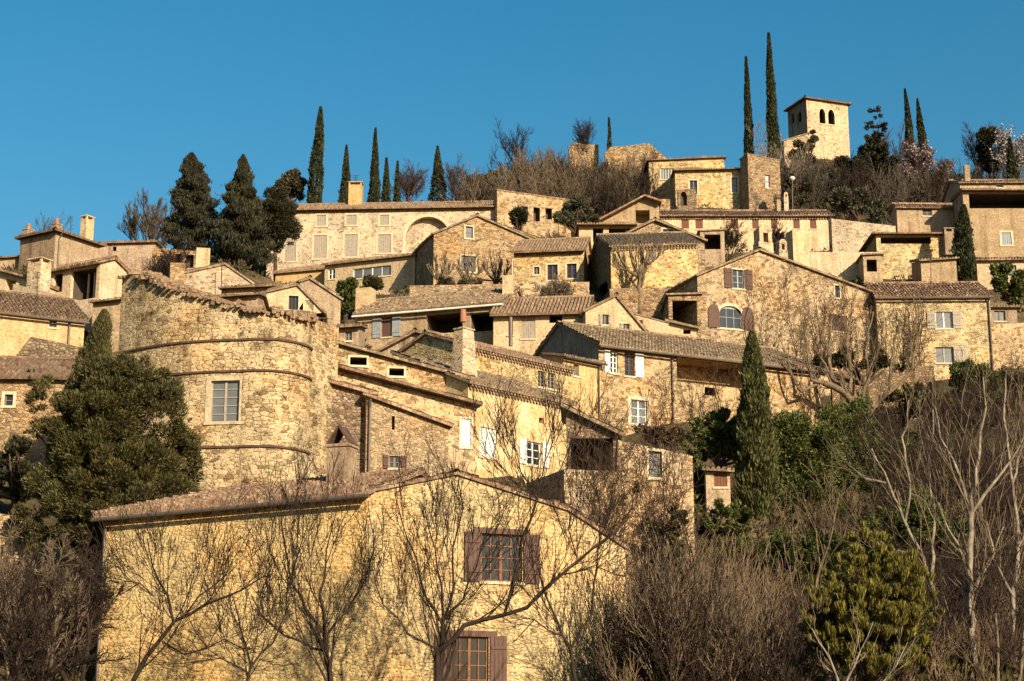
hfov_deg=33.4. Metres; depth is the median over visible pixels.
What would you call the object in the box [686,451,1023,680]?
brushwood
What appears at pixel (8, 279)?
village house
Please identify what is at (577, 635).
bare tree
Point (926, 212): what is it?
window
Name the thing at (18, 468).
evergreen shrub
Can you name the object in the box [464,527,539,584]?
window
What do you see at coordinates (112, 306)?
village house
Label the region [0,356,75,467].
stone house
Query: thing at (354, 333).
village house
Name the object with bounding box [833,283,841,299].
window
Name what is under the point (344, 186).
cypress tree
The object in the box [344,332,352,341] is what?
window
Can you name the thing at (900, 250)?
village house
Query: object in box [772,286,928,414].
bare tree
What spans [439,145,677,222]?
hilltop thicket
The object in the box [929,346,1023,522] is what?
bare tree
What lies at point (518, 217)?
round bush
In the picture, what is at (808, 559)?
evergreen shrub
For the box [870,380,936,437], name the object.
evergreen shrub
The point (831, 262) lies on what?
garden wall
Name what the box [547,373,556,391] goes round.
window
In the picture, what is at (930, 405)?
evergreen shrub
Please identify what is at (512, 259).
window
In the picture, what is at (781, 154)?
bare tree
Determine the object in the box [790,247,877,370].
climbing vine
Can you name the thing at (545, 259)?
village house
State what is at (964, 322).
stone house
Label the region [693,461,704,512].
evergreen shrub
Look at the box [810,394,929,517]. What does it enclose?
evergreen shrub
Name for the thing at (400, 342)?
stone house
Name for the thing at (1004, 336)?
garden wall
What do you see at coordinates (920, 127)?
cypress tree
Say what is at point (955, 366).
evergreen shrub
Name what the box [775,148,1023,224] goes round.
hilltop thicket
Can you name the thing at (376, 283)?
evergreen shrub
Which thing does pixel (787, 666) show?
brushwood
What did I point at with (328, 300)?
village house
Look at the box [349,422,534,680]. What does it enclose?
bare tree
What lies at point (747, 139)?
cypress tree
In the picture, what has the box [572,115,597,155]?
bare tree
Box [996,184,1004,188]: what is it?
window
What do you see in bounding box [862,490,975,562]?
evergreen shrub
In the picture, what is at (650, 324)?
village house
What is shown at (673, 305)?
tool shed
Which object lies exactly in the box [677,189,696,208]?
ruined wall
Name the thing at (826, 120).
church tower
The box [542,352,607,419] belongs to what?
village house
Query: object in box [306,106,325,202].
cypress tree
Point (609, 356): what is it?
window
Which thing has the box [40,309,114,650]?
conical evergreen
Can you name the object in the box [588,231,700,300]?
stone house
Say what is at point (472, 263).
window
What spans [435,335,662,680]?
bare tree
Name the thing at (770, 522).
undergrowth
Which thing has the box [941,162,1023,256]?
village house
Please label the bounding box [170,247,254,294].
village house
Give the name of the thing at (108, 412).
juniper tree
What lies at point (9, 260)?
village house
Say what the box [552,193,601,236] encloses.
olive tree
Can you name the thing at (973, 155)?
bare tree
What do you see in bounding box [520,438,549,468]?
window
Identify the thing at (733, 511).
evergreen shrub
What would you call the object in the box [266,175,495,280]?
manor house
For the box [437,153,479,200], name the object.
bare shrub
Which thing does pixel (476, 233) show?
stone house
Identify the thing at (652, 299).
garden wall
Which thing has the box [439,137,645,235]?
hilltop thicket
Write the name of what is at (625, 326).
window
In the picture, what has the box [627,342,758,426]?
climbing vine
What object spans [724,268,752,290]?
window
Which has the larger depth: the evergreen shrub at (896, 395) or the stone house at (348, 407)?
the evergreen shrub at (896, 395)
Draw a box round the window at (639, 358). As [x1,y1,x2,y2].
[624,353,643,377]
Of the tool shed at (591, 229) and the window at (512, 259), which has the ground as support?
the tool shed at (591, 229)
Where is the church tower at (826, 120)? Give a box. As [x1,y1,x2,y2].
[783,95,852,159]
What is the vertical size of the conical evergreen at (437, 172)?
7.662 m
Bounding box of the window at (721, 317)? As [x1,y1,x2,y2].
[708,303,753,330]
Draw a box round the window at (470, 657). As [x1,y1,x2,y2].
[434,630,506,680]
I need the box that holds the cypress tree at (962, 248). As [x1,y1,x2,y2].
[948,204,976,280]
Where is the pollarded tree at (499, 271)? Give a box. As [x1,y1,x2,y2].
[481,247,511,283]
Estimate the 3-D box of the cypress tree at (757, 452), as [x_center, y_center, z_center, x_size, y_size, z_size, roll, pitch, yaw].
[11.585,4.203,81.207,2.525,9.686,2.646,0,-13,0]
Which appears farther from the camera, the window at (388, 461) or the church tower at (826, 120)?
the church tower at (826, 120)
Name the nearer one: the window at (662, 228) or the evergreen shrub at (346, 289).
the evergreen shrub at (346, 289)
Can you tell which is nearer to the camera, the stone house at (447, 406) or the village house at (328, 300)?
the stone house at (447, 406)
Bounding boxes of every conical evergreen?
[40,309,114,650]
[427,145,448,200]
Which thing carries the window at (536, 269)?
in the village house at (545, 259)
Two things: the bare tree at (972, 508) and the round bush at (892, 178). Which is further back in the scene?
the round bush at (892, 178)
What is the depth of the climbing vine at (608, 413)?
71.31 m
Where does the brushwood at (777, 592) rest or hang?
on the ground
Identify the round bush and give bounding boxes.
[270,167,308,202]
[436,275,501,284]
[466,168,503,186]
[508,205,528,230]
[519,167,564,190]
[591,161,626,184]
[626,175,646,195]
[634,423,690,451]
[781,171,813,208]
[810,167,845,199]
[825,185,890,221]
[830,155,854,186]
[875,165,906,194]
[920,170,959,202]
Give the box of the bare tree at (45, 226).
[24,208,72,231]
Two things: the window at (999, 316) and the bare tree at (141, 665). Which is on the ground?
the bare tree at (141, 665)
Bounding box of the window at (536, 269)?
[532,265,540,275]
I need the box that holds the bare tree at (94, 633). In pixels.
[56,584,124,672]
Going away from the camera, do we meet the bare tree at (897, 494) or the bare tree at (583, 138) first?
the bare tree at (897, 494)
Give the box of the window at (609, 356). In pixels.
[604,350,619,374]
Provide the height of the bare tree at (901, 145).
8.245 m
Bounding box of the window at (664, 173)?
[660,169,672,179]
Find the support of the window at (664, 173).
in the stone house at (714, 182)
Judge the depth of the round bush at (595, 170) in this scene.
174.32 m
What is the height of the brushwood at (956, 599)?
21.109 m
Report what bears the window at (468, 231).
in the stone house at (476, 233)
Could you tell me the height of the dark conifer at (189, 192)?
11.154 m
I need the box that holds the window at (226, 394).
[203,375,243,424]
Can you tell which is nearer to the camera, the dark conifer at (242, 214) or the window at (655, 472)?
the window at (655, 472)
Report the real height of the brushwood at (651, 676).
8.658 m
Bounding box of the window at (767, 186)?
[765,175,770,188]
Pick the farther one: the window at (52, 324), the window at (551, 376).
the window at (52, 324)
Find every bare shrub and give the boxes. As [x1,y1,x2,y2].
[139,237,192,278]
[390,156,428,201]
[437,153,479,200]
[539,227,576,238]
[720,218,750,261]
[772,221,787,252]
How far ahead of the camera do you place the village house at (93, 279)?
113.95 m
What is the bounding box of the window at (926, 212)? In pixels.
[922,209,932,216]
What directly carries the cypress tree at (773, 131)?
on the ground
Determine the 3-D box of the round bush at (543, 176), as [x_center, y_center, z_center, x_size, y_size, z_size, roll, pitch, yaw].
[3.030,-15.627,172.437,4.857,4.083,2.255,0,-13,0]
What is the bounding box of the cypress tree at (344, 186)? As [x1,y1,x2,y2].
[337,144,350,202]
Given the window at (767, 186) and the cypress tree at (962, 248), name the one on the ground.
the cypress tree at (962, 248)
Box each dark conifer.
[155,152,220,254]
[203,154,285,270]
[261,185,303,281]
[844,104,900,195]
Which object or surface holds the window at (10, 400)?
in the stone house at (15, 415)
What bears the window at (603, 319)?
in the village house at (614, 310)
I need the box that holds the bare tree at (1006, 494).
[918,369,1023,585]
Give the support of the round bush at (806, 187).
on the ground
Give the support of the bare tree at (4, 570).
on the ground
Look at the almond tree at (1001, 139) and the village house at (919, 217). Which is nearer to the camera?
the village house at (919, 217)
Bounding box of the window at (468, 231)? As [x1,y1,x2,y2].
[464,225,474,239]
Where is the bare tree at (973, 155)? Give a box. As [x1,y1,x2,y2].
[959,121,994,172]
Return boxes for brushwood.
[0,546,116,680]
[561,516,806,680]
[573,497,826,680]
[590,521,817,680]
[681,462,1023,680]
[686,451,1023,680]
[853,365,1023,673]
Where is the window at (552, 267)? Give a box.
[545,263,559,281]
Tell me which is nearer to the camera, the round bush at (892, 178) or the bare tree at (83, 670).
the bare tree at (83, 670)
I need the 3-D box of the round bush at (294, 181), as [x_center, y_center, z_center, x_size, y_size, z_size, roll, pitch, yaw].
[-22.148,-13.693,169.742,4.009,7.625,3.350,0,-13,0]
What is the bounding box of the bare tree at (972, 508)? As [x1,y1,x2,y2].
[906,353,1023,675]
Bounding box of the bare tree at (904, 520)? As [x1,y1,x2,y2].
[821,332,950,630]
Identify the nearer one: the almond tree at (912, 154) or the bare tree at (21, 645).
the bare tree at (21, 645)
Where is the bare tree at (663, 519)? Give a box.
[551,392,716,596]
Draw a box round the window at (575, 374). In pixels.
[572,365,580,377]
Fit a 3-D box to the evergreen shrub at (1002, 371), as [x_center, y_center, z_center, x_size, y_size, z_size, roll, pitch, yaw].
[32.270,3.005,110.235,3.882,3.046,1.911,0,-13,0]
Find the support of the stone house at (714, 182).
on the ground
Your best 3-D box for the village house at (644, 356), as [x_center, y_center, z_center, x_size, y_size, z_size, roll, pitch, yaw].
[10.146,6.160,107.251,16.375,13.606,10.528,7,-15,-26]
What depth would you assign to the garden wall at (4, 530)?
66.40 m
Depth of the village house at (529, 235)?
146.79 m
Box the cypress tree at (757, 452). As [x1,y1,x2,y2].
[731,330,785,520]
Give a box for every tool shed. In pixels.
[575,221,637,246]
[660,292,702,337]
[664,317,699,336]
[697,228,726,266]
[700,466,734,511]
[855,252,883,284]
[909,256,958,281]
[990,304,1019,324]
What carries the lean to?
on the terrace house at (688, 463)
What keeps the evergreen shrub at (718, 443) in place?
on the ground
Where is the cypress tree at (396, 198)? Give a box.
[392,161,401,201]
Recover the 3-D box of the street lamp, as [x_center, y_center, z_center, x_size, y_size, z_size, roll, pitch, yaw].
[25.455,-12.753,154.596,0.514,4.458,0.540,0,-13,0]
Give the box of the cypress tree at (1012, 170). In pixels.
[1004,136,1019,178]
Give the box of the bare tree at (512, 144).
[488,117,533,172]
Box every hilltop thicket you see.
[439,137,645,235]
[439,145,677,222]
[773,149,1023,220]
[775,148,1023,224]
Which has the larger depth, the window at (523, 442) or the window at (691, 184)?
the window at (691, 184)
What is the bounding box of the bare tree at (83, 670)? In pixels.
[0,527,111,680]
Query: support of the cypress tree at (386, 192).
on the ground
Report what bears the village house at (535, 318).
on the ground
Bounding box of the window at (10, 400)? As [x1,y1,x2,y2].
[0,391,16,407]
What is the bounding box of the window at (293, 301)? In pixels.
[287,294,299,309]
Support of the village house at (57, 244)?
on the ground
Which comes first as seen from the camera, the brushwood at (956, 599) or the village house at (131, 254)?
the brushwood at (956, 599)
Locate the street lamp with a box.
[789,176,794,208]
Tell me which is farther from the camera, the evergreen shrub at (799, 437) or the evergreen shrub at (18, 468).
the evergreen shrub at (799, 437)
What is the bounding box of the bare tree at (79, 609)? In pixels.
[0,532,100,680]
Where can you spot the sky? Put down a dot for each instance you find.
(102, 101)
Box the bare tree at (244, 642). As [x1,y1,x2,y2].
[135,511,328,680]
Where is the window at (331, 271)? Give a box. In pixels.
[327,269,335,280]
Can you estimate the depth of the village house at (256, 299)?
102.33 m
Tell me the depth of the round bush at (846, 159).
170.98 m
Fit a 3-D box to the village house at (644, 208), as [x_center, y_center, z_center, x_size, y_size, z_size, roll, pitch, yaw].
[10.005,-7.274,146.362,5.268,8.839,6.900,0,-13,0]
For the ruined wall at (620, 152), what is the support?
on the ground
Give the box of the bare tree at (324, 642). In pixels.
[232,436,401,680]
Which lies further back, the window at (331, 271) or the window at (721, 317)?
the window at (331, 271)
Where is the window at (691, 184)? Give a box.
[688,179,698,195]
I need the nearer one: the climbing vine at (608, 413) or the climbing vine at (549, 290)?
the climbing vine at (608, 413)
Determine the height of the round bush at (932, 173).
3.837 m
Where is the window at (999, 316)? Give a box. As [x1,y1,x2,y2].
[993,311,1006,321]
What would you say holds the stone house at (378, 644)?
on the ground
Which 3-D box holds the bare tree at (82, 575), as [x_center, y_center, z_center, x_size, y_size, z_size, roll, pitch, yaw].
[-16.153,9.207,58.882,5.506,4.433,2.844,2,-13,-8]
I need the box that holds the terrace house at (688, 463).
[527,440,694,599]
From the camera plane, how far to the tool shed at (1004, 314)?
123.78 m
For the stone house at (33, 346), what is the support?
on the ground
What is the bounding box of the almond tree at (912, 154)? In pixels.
[900,139,936,201]
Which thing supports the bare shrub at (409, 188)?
on the ground
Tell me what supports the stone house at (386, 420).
on the ground
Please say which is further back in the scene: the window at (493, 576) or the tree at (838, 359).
the tree at (838, 359)
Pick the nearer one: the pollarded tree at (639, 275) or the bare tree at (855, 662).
the bare tree at (855, 662)
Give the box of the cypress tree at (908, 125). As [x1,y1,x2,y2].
[903,88,913,166]
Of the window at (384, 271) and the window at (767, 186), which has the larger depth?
the window at (767, 186)
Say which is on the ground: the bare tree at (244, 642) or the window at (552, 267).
the bare tree at (244, 642)
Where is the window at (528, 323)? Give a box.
[520,316,536,339]
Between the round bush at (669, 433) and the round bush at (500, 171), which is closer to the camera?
the round bush at (669, 433)
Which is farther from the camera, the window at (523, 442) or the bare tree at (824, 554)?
the window at (523, 442)
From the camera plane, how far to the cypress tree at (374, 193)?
167.96 m
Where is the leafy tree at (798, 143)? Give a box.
[788,129,819,182]
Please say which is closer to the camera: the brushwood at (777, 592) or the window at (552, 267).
the brushwood at (777, 592)
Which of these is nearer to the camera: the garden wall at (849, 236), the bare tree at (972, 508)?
the bare tree at (972, 508)
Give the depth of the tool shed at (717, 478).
78.53 m
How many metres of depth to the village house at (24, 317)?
98.10 m
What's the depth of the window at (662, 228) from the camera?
132.22 m
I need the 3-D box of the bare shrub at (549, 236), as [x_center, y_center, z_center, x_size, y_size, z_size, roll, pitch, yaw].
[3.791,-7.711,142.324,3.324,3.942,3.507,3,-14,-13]
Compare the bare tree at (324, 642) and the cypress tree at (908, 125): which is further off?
the cypress tree at (908, 125)
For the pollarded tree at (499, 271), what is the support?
on the ground
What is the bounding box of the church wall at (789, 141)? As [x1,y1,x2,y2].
[780,132,809,167]
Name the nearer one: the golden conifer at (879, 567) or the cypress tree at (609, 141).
the golden conifer at (879, 567)
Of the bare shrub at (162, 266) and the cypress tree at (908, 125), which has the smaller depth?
the bare shrub at (162, 266)
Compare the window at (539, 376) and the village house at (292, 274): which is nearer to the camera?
the window at (539, 376)
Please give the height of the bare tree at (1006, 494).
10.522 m
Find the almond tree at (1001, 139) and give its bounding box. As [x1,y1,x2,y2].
[988,123,1023,178]
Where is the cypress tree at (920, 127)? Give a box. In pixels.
[916,98,929,167]
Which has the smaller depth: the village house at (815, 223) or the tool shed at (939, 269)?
the tool shed at (939, 269)
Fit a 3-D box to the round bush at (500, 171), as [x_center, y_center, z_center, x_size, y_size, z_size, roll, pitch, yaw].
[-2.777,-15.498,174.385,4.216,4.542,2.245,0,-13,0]
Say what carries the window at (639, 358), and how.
in the village house at (644, 356)
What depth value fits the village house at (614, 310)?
108.53 m
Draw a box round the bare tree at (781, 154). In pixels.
[746,117,816,206]
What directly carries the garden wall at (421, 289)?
on the ground
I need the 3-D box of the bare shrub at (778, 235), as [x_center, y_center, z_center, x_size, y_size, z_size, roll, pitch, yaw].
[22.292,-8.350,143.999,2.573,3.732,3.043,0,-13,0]
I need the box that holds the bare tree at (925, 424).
[901,363,982,518]
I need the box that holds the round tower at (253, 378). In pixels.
[117,270,338,495]
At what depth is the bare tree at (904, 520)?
68.43 m
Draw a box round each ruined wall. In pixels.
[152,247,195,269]
[493,189,570,237]
[568,142,598,171]
[605,143,666,172]
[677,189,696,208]
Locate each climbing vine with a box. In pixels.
[524,375,647,468]
[529,271,575,295]
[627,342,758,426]
[730,256,832,360]
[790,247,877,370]
[855,278,945,367]
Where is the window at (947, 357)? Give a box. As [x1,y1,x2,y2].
[935,346,966,363]
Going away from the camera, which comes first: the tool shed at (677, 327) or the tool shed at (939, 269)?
the tool shed at (677, 327)
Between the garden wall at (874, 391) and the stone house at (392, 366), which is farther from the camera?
the garden wall at (874, 391)
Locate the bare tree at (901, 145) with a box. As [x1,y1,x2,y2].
[871,122,917,165]
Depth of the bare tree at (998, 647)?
55.88 m
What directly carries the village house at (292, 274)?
on the ground
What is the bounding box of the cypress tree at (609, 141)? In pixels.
[607,117,611,149]
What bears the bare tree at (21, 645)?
on the ground
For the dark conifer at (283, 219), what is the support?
on the ground
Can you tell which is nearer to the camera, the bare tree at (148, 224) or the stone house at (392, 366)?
the stone house at (392, 366)
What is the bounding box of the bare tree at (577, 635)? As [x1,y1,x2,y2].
[446,425,627,680]
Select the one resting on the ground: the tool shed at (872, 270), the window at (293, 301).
the tool shed at (872, 270)
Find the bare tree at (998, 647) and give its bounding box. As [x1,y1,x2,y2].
[951,502,1023,680]
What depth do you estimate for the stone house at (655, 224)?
132.03 m
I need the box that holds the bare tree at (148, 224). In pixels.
[116,186,176,246]
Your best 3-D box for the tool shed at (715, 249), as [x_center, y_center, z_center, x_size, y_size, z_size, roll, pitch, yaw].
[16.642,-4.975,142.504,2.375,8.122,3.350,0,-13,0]
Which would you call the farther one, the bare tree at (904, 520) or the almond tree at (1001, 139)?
the almond tree at (1001, 139)
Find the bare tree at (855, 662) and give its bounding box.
[807,598,923,680]
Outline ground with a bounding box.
[0,159,1023,680]
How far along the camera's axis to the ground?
99.64 m
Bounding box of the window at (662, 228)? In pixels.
[661,227,674,231]
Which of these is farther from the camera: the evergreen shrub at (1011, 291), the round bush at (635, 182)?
the round bush at (635, 182)
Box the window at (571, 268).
[565,262,578,279]
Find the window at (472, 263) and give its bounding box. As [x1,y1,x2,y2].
[460,254,476,273]
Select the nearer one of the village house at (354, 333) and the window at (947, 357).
the village house at (354, 333)
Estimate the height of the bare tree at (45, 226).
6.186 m
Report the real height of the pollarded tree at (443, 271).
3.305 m
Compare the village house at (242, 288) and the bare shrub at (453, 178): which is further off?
the bare shrub at (453, 178)
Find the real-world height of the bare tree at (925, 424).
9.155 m
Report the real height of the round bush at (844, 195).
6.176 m
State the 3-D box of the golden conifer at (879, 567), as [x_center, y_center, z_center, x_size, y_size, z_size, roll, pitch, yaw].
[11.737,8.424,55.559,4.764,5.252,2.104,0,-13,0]
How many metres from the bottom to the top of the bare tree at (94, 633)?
3.957 m
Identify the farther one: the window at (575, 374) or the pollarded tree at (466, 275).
the pollarded tree at (466, 275)
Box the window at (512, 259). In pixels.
[512,259,513,275]
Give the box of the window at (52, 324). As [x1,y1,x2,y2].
[48,321,57,329]
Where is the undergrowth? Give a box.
[0,168,1023,680]
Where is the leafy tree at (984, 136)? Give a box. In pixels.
[974,125,1002,178]
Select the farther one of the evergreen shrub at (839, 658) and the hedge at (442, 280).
the hedge at (442, 280)
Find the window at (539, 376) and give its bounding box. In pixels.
[537,371,546,389]
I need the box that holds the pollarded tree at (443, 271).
[426,249,455,281]
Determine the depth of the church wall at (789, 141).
190.23 m
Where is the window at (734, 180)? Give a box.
[730,176,739,193]
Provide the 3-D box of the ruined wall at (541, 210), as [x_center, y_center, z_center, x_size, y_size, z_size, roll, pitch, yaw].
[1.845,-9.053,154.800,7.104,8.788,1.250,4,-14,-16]
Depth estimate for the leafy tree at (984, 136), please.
171.45 m
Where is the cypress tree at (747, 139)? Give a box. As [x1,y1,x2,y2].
[743,56,755,155]
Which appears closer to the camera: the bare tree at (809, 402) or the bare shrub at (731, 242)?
the bare tree at (809, 402)
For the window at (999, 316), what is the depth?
123.88 m
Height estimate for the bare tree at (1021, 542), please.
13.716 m
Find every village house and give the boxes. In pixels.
[0,255,18,269]
[0,269,61,293]
[0,272,89,355]
[14,214,107,268]
[26,255,130,303]
[88,296,120,351]
[98,239,166,270]
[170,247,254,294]
[212,291,269,310]
[218,283,284,294]
[253,281,327,323]
[267,275,343,324]
[272,264,324,284]
[321,253,416,294]
[330,322,367,346]
[351,286,522,349]
[390,309,576,482]
[490,275,593,354]
[505,225,540,238]
[510,223,591,281]
[532,320,825,435]
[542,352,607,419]
[579,292,648,330]
[599,194,661,225]
[633,313,668,333]
[659,192,834,253]
[858,227,953,279]
[888,202,954,234]
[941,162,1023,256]
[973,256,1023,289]
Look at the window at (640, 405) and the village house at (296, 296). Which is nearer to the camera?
the window at (640, 405)
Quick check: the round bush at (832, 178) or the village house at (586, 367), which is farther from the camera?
the round bush at (832, 178)
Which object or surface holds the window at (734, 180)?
in the stone house at (714, 182)
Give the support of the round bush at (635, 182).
on the ground
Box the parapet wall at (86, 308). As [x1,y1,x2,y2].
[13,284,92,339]
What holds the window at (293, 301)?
in the village house at (296, 296)
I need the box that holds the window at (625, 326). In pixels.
[620,323,631,328]
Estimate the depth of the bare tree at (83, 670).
56.37 m
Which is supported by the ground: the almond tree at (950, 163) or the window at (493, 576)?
the almond tree at (950, 163)
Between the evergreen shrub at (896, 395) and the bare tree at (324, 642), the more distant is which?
the evergreen shrub at (896, 395)
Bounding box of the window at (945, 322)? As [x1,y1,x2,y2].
[926,311,961,329]
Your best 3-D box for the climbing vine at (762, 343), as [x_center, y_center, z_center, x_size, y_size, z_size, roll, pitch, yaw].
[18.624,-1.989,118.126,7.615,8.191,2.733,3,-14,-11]
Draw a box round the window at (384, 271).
[353,265,391,279]
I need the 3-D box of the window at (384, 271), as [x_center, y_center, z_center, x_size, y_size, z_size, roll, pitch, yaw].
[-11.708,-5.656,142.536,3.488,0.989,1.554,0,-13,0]
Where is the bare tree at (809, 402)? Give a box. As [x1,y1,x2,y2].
[788,348,840,427]
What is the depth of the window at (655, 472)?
68.20 m
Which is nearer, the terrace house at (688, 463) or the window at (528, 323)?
the terrace house at (688, 463)
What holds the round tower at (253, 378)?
on the ground
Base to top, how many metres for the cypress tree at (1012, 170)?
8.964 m
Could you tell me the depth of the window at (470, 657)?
58.29 m
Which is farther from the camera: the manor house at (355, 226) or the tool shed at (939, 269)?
the manor house at (355, 226)
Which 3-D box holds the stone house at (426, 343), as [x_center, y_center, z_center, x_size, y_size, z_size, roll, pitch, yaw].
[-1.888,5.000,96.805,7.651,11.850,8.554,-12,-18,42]
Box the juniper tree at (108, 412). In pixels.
[6,347,207,556]
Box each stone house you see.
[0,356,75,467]
[16,337,80,356]
[91,425,628,680]
[329,378,378,472]
[338,340,474,391]
[338,363,482,473]
[360,392,453,474]
[376,328,477,354]
[392,317,577,399]
[412,213,533,284]
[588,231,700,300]
[590,217,707,271]
[643,153,780,208]
[666,224,994,396]
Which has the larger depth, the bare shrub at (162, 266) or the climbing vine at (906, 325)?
the bare shrub at (162, 266)
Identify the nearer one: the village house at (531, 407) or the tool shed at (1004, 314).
the village house at (531, 407)
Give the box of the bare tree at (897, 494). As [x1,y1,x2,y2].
[836,378,937,509]
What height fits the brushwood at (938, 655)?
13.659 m
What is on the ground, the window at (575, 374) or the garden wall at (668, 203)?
the garden wall at (668, 203)
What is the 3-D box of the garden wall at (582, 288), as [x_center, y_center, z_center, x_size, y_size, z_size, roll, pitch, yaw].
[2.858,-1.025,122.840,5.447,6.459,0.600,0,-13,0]
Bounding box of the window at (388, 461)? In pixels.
[383,455,406,469]
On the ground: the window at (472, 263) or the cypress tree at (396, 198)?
the cypress tree at (396, 198)
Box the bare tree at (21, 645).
[0,543,132,680]
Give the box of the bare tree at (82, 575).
[0,539,125,661]
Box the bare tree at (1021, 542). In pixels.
[938,340,1023,662]
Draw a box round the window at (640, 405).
[628,395,650,425]
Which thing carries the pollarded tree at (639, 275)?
on the ground
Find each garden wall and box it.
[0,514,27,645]
[409,284,501,295]
[514,282,588,296]
[609,287,671,319]
[660,199,675,208]
[810,252,879,280]
[830,219,895,251]
[830,366,934,424]
[992,323,1023,370]
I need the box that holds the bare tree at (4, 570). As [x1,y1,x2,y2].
[0,509,76,678]
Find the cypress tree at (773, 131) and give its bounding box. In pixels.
[765,32,781,168]
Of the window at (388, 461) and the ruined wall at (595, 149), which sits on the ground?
the ruined wall at (595, 149)
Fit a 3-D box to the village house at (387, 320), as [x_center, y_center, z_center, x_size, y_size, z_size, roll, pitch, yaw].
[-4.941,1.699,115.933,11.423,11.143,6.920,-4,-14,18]
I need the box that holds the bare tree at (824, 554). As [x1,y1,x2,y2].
[764,451,860,617]
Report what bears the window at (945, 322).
in the stone house at (964, 322)
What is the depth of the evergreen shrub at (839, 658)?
56.42 m
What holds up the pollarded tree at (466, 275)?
on the ground
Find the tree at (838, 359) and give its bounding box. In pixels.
[810,345,910,404]
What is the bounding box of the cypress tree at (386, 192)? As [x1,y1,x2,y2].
[380,157,391,201]
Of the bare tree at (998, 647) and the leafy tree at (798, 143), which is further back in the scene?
the leafy tree at (798, 143)
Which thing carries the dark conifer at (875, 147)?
on the ground
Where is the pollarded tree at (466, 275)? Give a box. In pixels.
[455,247,485,280]
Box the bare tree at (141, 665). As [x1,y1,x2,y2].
[52,462,304,680]
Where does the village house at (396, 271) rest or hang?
on the ground
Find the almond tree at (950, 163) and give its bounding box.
[931,156,955,196]
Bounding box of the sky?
[0,0,1023,255]
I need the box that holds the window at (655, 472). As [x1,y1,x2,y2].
[646,448,665,480]
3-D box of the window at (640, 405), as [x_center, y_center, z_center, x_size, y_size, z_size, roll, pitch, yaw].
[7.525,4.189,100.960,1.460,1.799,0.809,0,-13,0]
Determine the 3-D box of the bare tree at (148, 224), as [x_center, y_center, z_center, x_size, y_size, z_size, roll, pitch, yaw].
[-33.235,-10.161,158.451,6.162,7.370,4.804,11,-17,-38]
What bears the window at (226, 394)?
in the round tower at (253, 378)
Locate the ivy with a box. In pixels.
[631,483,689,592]
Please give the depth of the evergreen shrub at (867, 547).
77.70 m
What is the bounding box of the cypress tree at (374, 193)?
[367,127,381,201]
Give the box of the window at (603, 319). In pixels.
[599,314,610,325]
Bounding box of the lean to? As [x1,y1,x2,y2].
[560,403,623,471]
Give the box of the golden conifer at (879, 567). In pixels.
[801,520,944,679]
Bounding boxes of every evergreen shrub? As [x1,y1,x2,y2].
[0,433,41,514]
[335,276,358,324]
[352,274,384,310]
[679,407,737,468]
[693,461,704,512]
[694,495,753,559]
[697,528,863,602]
[771,408,857,532]
[797,581,939,680]
[801,541,875,561]
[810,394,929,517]
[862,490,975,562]
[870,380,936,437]
[905,390,975,437]
[947,358,1001,414]
[988,261,1023,311]
[990,367,1023,403]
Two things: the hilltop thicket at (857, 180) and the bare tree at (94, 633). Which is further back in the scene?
the hilltop thicket at (857, 180)
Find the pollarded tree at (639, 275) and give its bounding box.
[608,232,667,314]
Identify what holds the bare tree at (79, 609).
on the ground

